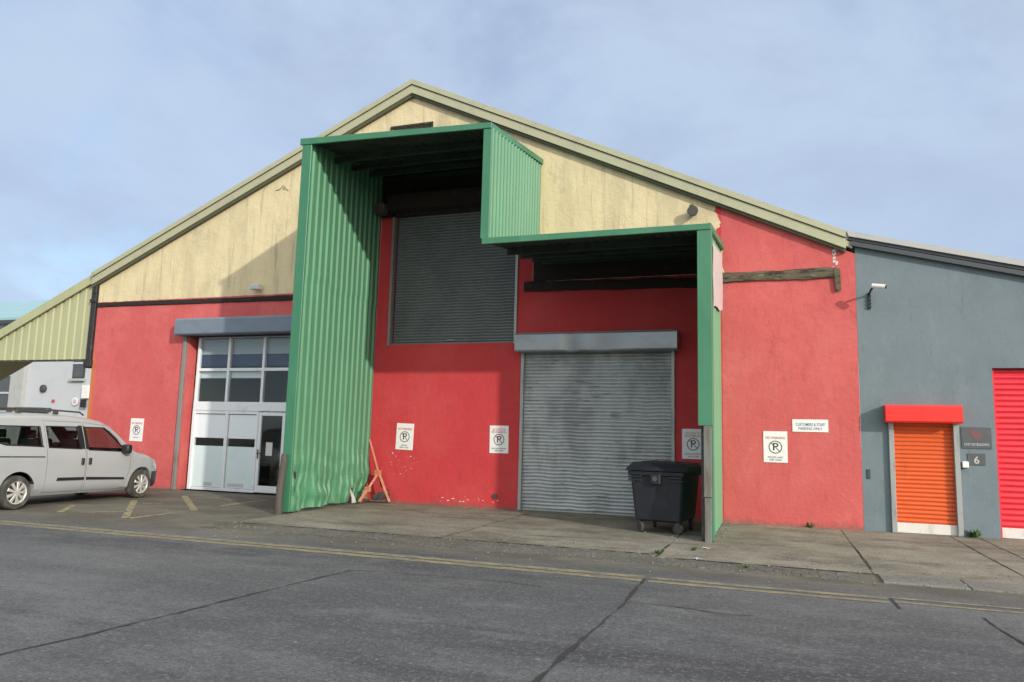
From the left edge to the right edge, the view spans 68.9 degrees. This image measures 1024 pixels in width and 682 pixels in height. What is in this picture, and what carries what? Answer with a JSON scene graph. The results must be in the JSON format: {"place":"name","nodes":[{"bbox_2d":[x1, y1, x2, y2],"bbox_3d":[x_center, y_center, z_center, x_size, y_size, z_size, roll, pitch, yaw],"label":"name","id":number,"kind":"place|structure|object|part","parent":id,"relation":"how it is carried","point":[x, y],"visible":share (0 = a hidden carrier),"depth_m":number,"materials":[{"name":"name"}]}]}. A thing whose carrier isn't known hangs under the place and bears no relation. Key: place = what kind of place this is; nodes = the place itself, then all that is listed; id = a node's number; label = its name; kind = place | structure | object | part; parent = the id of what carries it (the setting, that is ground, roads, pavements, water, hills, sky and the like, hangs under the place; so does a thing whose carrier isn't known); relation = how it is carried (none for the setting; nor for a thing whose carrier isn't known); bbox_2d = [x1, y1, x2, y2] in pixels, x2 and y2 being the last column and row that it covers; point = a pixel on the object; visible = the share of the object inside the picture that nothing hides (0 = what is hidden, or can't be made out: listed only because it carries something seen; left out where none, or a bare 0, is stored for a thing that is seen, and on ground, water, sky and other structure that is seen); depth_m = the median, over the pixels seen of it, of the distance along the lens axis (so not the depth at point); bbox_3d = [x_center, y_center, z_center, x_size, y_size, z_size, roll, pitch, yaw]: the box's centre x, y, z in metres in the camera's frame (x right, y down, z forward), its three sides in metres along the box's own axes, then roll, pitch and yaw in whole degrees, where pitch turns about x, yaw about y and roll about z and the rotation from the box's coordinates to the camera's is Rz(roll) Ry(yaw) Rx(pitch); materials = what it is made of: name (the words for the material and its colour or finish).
{"place":"outdoors","nodes":[
{"label":"outdoors","id":0,"kind":"place"},
{"bbox_2d":[0,483,1023,681],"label":"road","id":1,"kind":"structure","parent":0,"point":[372,622],"depth_m":6.75,"materials":[{"name":"grey asphalt"}]},
{"bbox_2d":[0,300,91,444],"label":"pale building","id":2,"kind":"structure","parent":1,"relation":"on","point":[52,385],"depth_m":38.19,"materials":[{"name":"paint"}]},
{"bbox_2d":[0,375,10,411],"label":"window","id":3,"kind":"structure","parent":2,"relation":"in","point":[5,383],"depth_m":38.96,"materials":[{"name":"glass"}]},
{"bbox_2d":[23,412,50,438],"bbox_3d":[-24.232,4.776,37.900,1.806,2.369,0.090,-1,-8,19],"label":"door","id":4,"kind":"structure","parent":2,"relation":"in","point":[32,428],"depth_m":37.84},
{"bbox_2d":[72,397,77,404],"bbox_3d":[-21.804,3.015,37.238,0.400,0.400,0.045,-1,-8,19],"label":"round sign","id":5,"kind":"object","parent":2,"relation":"attached to","point":[75,401],"visible":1,"depth_m":37.21,"materials":[{"name":"white plastic"}]},
{"bbox_2d":[68,361,85,380],"bbox_3d":[-21.751,1.170,37.477,0.980,1.672,0.180,-1,-8,19],"label":"window","id":6,"kind":"structure","parent":2,"relation":"in","point":[78,374],"depth_m":37.41,"materials":[{"name":"glass"}]},
{"bbox_2d":[80,385,89,406],"bbox_3d":[-21.147,2.737,36.964,0.440,1.100,0.130,-1,-8,19],"label":"notice board","id":7,"kind":"object","parent":2,"relation":"attached to","point":[85,391],"visible":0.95,"depth_m":36.92,"materials":[{"name":"white plastic"}]},
{"bbox_2d":[0,407,156,509],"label":"van","id":8,"kind":"object","parent":1,"relation":"on","point":[43,464],"visible":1,"depth_m":15.31,"materials":[{"name":"silver metal"}]},
{"bbox_3d":[-9.274,2.362,15.288,0.471,1.423,0.980,0,-8,15],"label":"sliding door","id":9,"kind":"part","parent":8,"relation":"part of","materials":[{"name":"silver metal"}]},
{"bbox_3d":[-8.988,2.521,16.346,0.471,1.434,1.283,0,-8,15],"label":"front door","id":10,"kind":"part","parent":8,"relation":"part of","materials":[{"name":"silver metal"}]},
{"bbox_2d":[57,496,269,517],"bbox_3d":[-7.292,3.447,15.715,2.778,0.001,4.564,-1,-8,19],"label":"yellow hatch marking","id":11,"kind":"object","parent":1,"relation":"on","point":[132,504],"visible":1,"depth_m":15.20,"materials":[{"name":"paint"}]},
{"bbox_2d":[275,454,286,514],"bbox_3d":[-4.523,2.798,14.627,0.156,1.160,0.183,-1,-8,19],"label":"timber post","id":12,"kind":"object","parent":1,"relation":"on","point":[280,488],"visible":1,"depth_m":14.56,"materials":[{"name":"brown wood"}]},
{"bbox_2d":[0,79,863,542],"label":"warehouse","id":13,"kind":"structure","parent":1,"relation":"on","point":[544,293],"depth_m":16.83,"materials":[{"name":"paint"}]},
{"bbox_2d":[129,418,143,441],"bbox_3d":[-10.283,2.432,20.451,0.455,0.620,0.013,0,-8,20],"label":"no parking sign","id":14,"kind":"object","parent":13,"relation":"attached to","point":[136,429],"visible":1,"depth_m":20.45,"materials":[{"name":"white"}]},
{"bbox_2d":[250,284,261,289],"bbox_3d":[-6.697,-1.416,19.581,0.272,0.160,0.247,-1,-8,19],"label":"floodlight","id":15,"kind":"object","parent":13,"relation":"attached to","point":[255,286],"visible":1,"depth_m":19.48,"materials":[{"name":"metal"}]},
{"bbox_2d":[258,460,279,485],"bbox_3d":[-6.411,3.799,21.247,2.000,0.730,0.800,-1,-8,19],"label":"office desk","id":16,"kind":"object","parent":13,"relation":"in","point":[264,474],"visible":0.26,"depth_m":21.59,"materials":[{"name":"black"}]},
{"bbox_2d":[265,442,272,455],"bbox_3d":[-6.259,2.783,19.229,0.200,0.340,0.005,-1,-8,19],"label":"paper notice","id":17,"kind":"object","parent":13,"relation":"attached to","point":[268,451],"visible":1,"depth_m":19.23,"materials":[{"name":"white paper"}]},
{"bbox_2d":[254,412,284,493],"bbox_3d":[-6.222,2.861,19.175,0.825,2.050,0.126,-1,-8,19],"label":"glazed door","id":18,"kind":"structure","parent":13,"relation":"in","point":[261,489],"depth_m":19.23,"materials":[{"name":"white metal"}]},
{"bbox_2d":[375,202,387,215],"bbox_3d":[-3.187,-3.223,18.258,0.250,0.260,0.250,-1,-8,19],"label":"canopy lamp","id":19,"kind":"object","parent":13,"relation":"attached to","point":[381,209],"visible":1,"depth_m":18.16,"materials":[{"name":"metal"}]},
{"bbox_2d":[395,423,413,449],"bbox_3d":[-2.545,2.267,17.714,0.455,0.620,0.013,1,-7,20],"label":"no parking sign","id":20,"kind":"object","parent":13,"relation":"attached to","point":[404,435],"visible":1,"depth_m":17.71,"materials":[{"name":"white"}]},
{"bbox_2d":[489,426,508,452],"bbox_3d":[-0.295,2.229,16.917,0.455,0.620,0.013,-2,-8,19],"label":"no parking sign","id":21,"kind":"object","parent":13,"relation":"attached to","point":[499,437],"visible":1,"depth_m":16.91,"materials":[{"name":"white"}]},
{"bbox_2d":[682,429,700,458],"bbox_3d":[3.758,2.136,15.485,0.455,0.620,0.013,-1,-8,19],"label":"no parking sign","id":22,"kind":"object","parent":13,"relation":"attached to","point":[691,443],"visible":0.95,"depth_m":15.49,"materials":[{"name":"white"}]},
{"bbox_2d":[687,204,697,215],"bbox_3d":[3.887,-2.807,16.012,0.230,0.313,0.235,-1,-8,19],"label":"security lamp","id":23,"kind":"object","parent":13,"relation":"attached to","point":[692,209],"visible":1,"depth_m":15.90,"materials":[{"name":"metal"}]},
{"bbox_2d":[713,243,722,310],"bbox_3d":[3.938,-1.184,14.257,0.008,1.500,2.450,-1,-8,19],"label":"peeling poster","id":24,"kind":"object","parent":13,"relation":"attached to","point":[717,282],"visible":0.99,"depth_m":14.09,"materials":[{"name":"white paper"}]},
{"bbox_2d":[763,431,787,462],"bbox_3d":[5.272,2.119,14.947,0.455,0.620,0.013,-1,-8,19],"label":"no parking sign","id":25,"kind":"object","parent":13,"relation":"attached to","point":[775,449],"visible":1,"depth_m":14.94,"materials":[{"name":"white"}]},
{"bbox_2d":[792,419,827,431],"bbox_3d":[5.904,1.678,14.784,0.662,0.246,0.011,-1,-8,19],"label":"parking notice","id":26,"kind":"object","parent":13,"relation":"attached to","point":[804,425],"visible":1,"depth_m":14.79,"materials":[{"name":"white"}]},
{"bbox_2d":[0,520,1023,613],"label":"yellow road lines","id":27,"kind":"object","parent":1,"relation":"on","point":[329,550],"visible":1,"depth_m":9.38,"materials":[{"name":"paint"}]},
{"bbox_2d":[0,570,1023,681],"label":"road cracks","id":28,"kind":"object","parent":1,"relation":"on","point":[561,657],"visible":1,"depth_m":6.29,"materials":[{"name":"black asphalt"}]},
{"bbox_2d":[199,522,863,580],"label":"setts","id":29,"kind":"structure","parent":1,"relation":"on","point":[486,546],"depth_m":10.80,"materials":[{"name":"grey stone"}]},
{"bbox_2d":[235,502,1023,584],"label":"apron","id":30,"kind":"object","parent":1,"relation":"on","point":[946,556],"visible":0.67,"depth_m":12.42,"materials":[{"name":"concrete"}]},
{"bbox_2d":[358,439,390,502],"bbox_3d":[-3.120,3.025,17.422,0.703,1.452,0.764,1,-7,4],"label":"orange frame","id":31,"kind":"object","parent":30,"relation":"on","point":[381,495],"visible":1,"depth_m":17.25,"materials":[{"name":"paint"}]},
{"bbox_2d":[44,498,1013,590],"bbox_3d":[0.392,3.270,12.888,15.811,0.026,6.773,-1,-8,19],"label":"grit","id":32,"kind":"object","parent":30,"relation":"on","point":[615,549],"visible":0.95,"depth_m":10.75,"materials":[{"name":"gravel"}]},
{"bbox_2d":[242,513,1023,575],"bbox_3d":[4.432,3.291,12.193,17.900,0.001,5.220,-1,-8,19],"label":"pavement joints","id":33,"kind":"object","parent":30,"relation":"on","point":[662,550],"visible":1,"depth_m":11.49,"materials":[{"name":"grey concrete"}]},
{"bbox_2d":[625,460,700,534],"bbox_3d":[2.774,2.792,13.475,1.080,1.233,1.479,-2,-8,26],"label":"wheelie bin","id":34,"kind":"object","parent":30,"relation":"on","point":[665,491],"visible":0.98,"depth_m":12.98,"materials":[{"name":"grey plastic"}]},
{"bbox_2d":[717,523,729,537],"bbox_3d":[3.936,3.478,13.785,0.143,0.034,2.441,-1,-8,19],"label":"mortar rubble","id":35,"kind":"object","parent":30,"relation":"on","point":[723,534],"visible":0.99,"depth_m":13.33,"materials":[{"name":"stone"}]},
{"bbox_2d":[967,529,981,537],"bbox_3d":[8.393,3.494,13.614,0.346,0.167,0.234,-1,-8,19],"label":"weed","id":36,"kind":"object","parent":30,"relation":"on","point":[974,534],"visible":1,"depth_m":13.56,"materials":[{"name":"green plant"}]},
{"bbox_2d":[846,230,1023,538],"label":"workshop","id":37,"kind":"structure","parent":1,"relation":"on","point":[940,333],"depth_m":14.11,"materials":[{"name":"paint"}]},
{"bbox_2d":[867,469,870,478],"bbox_3d":[6.844,2.552,14.329,0.060,0.180,0.021,-1,-8,19],"label":"cable cover","id":38,"kind":"object","parent":37,"relation":"attached to","point":[868,474],"visible":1,"depth_m":14.32,"materials":[{"name":"metal"}]},
{"bbox_2d":[867,283,886,308],"bbox_3d":[6.996,-0.878,14.452,0.228,0.433,0.576,3,-7,-9],"label":"security camera","id":39,"kind":"object","parent":37,"relation":"attached to","point":[880,286],"visible":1,"depth_m":14.36,"materials":[{"name":"white plastic"}]},
{"bbox_2d":[960,461,968,468],"bbox_3d":[8.360,2.298,13.796,0.130,0.145,0.074,-1,-8,19],"label":"entry keypad","id":40,"kind":"object","parent":37,"relation":"attached to","point":[964,464],"visible":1,"depth_m":13.77,"materials":[{"name":"white plastic"}]},
{"bbox_2d":[961,427,991,448],"bbox_3d":[8.589,1.794,13.812,0.485,0.393,0.014,-1,-8,19],"label":"name plate","id":41,"kind":"object","parent":37,"relation":"attached to","point":[976,438],"visible":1,"depth_m":13.81,"materials":[{"name":"grey metal"}]},
{"bbox_2d":[967,453,985,464],"bbox_3d":[8.566,2.183,13.766,0.281,0.211,0.014,-1,-8,19],"label":"number plate","id":42,"kind":"object","parent":37,"relation":"attached to","point":[976,459],"visible":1,"depth_m":13.76,"materials":[{"name":"grey metal"}]},
{"bbox_2d":[877,573,1023,594],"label":"kerb","id":43,"kind":"structure","parent":1,"relation":"on","point":[950,583],"depth_m":8.81,"materials":[{"name":"concrete"}]},
{"bbox_2d":[0,0,1023,426],"label":"sky","id":44,"kind":"structure","parent":0,"point":[120,120],"materials":[{"name":"blue"}]}
]}

